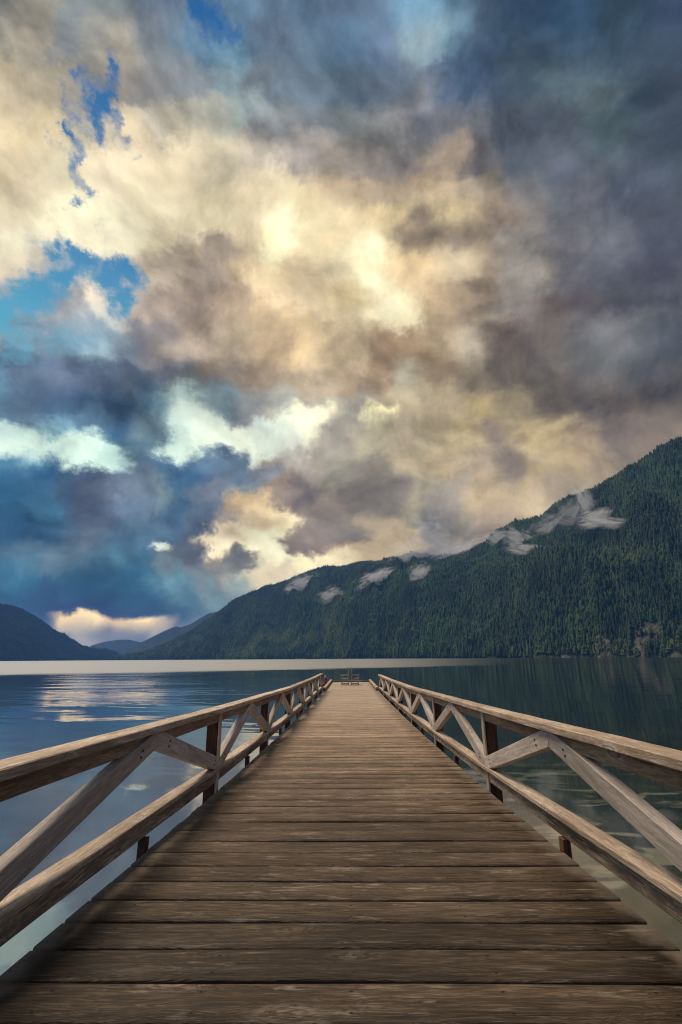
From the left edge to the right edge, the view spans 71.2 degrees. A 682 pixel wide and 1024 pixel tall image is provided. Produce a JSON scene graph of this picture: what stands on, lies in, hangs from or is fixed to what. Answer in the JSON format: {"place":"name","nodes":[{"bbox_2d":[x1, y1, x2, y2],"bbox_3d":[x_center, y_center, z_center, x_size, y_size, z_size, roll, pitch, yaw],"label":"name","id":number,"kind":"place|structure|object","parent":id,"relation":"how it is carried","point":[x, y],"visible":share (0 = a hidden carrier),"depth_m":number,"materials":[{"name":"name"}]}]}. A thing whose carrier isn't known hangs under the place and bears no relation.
{"place":"outdoors","nodes":[
{"label":"outdoors","id":0,"kind":"place"},
{"bbox_2d":[0,608,101,660],"bbox_3d":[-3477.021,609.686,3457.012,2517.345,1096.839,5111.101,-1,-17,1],"label":"hills","id":1,"kind":"structure","parent":0,"point":[1,659],"depth_m":3906.88,"materials":[{"name":"plant"}]},
{"bbox_2d":[0,603,120,660],"bbox_3d":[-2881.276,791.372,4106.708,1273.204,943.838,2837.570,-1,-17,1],"label":"forest","id":2,"kind":"object","parent":1,"relation":"on","point":[49,638],"visible":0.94,"depth_m":4252.59,"materials":[{"name":"plant"}]},
{"bbox_2d":[90,640,140,653],"bbox_3d":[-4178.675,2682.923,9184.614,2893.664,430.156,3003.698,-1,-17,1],"label":"hills","id":3,"kind":"structure","parent":0,"point":[119,646],"depth_m":8887.19,"materials":[{"name":"blue"}]},
{"bbox_2d":[120,628,192,654],"bbox_3d":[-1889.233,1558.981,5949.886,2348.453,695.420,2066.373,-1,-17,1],"label":"hills","id":4,"kind":"structure","parent":0,"point":[162,642],"depth_m":5819.15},
{"bbox_2d":[123,612,215,652],"bbox_3d":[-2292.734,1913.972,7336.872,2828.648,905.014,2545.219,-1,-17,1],"label":"hills","id":5,"kind":"structure","parent":0,"point":[159,637],"depth_m":7179.22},
{"bbox_2d":[0,657,681,974],"bbox_3d":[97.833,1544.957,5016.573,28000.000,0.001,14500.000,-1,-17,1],"label":"water","id":6,"kind":"structure","parent":0,"point":[45,704],"depth_m":19.11,"materials":[{"name":"blue liquid"}]},
{"bbox_2d":[0,679,681,1023],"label":"pier","id":7,"kind":"structure","parent":6,"relation":"in","point":[362,852],"depth_m":2.32,"materials":[{"name":"brown wood"}]},
{"bbox_2d":[0,673,322,946],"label":"railing","id":8,"kind":"object","parent":7,"relation":"attached to","point":[127,752],"visible":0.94,"depth_m":2.79,"materials":[{"name":"brown wood"}]},
{"bbox_2d":[322,674,327,686],"bbox_3d":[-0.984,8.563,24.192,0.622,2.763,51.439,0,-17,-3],"label":"lifebuoy","id":9,"kind":"object","parent":8,"relation":"hanging from","point":[326,680],"visible":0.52,"depth_m":24.18,"materials":[{"name":"plastic"}]},
{"bbox_2d":[341,667,348,684],"bbox_3d":[0.240,10.226,29.666,0.529,1.022,0.730,-1,-17,1],"label":"garden chair","id":10,"kind":"object","parent":7,"relation":"on","point":[342,678],"visible":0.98,"depth_m":29.35,"materials":[{"name":"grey wood"}]},
{"bbox_2d":[351,667,358,684],"bbox_3d":[0.883,10.219,29.655,0.529,1.022,0.732,-1,-17,1],"label":"garden chair","id":11,"kind":"object","parent":7,"relation":"on","point":[357,678],"visible":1,"depth_m":29.34,"materials":[{"name":"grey wood"}]},
{"bbox_2d":[378,675,681,923],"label":"railing","id":12,"kind":"object","parent":7,"relation":"attached to","point":[579,751],"visible":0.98,"depth_m":2.98,"materials":[{"name":"brown wood"}]},
{"bbox_2d":[0,0,681,646],"label":"sky","id":13,"kind":"structure","parent":0,"point":[288,288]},
{"bbox_2d":[140,452,681,659],"bbox_3d":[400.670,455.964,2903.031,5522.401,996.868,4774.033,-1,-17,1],"label":"hills","id":14,"kind":"structure","parent":0,"point":[638,639],"depth_m":1411.52,"materials":[{"name":"green plant"}]},
{"bbox_2d":[108,436,681,659],"bbox_3d":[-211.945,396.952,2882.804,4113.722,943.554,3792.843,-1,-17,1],"label":"forest","id":15,"kind":"object","parent":14,"relation":"on","point":[530,547],"visible":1,"depth_m":2049.00,"materials":[{"name":"green plant"}]}
]}

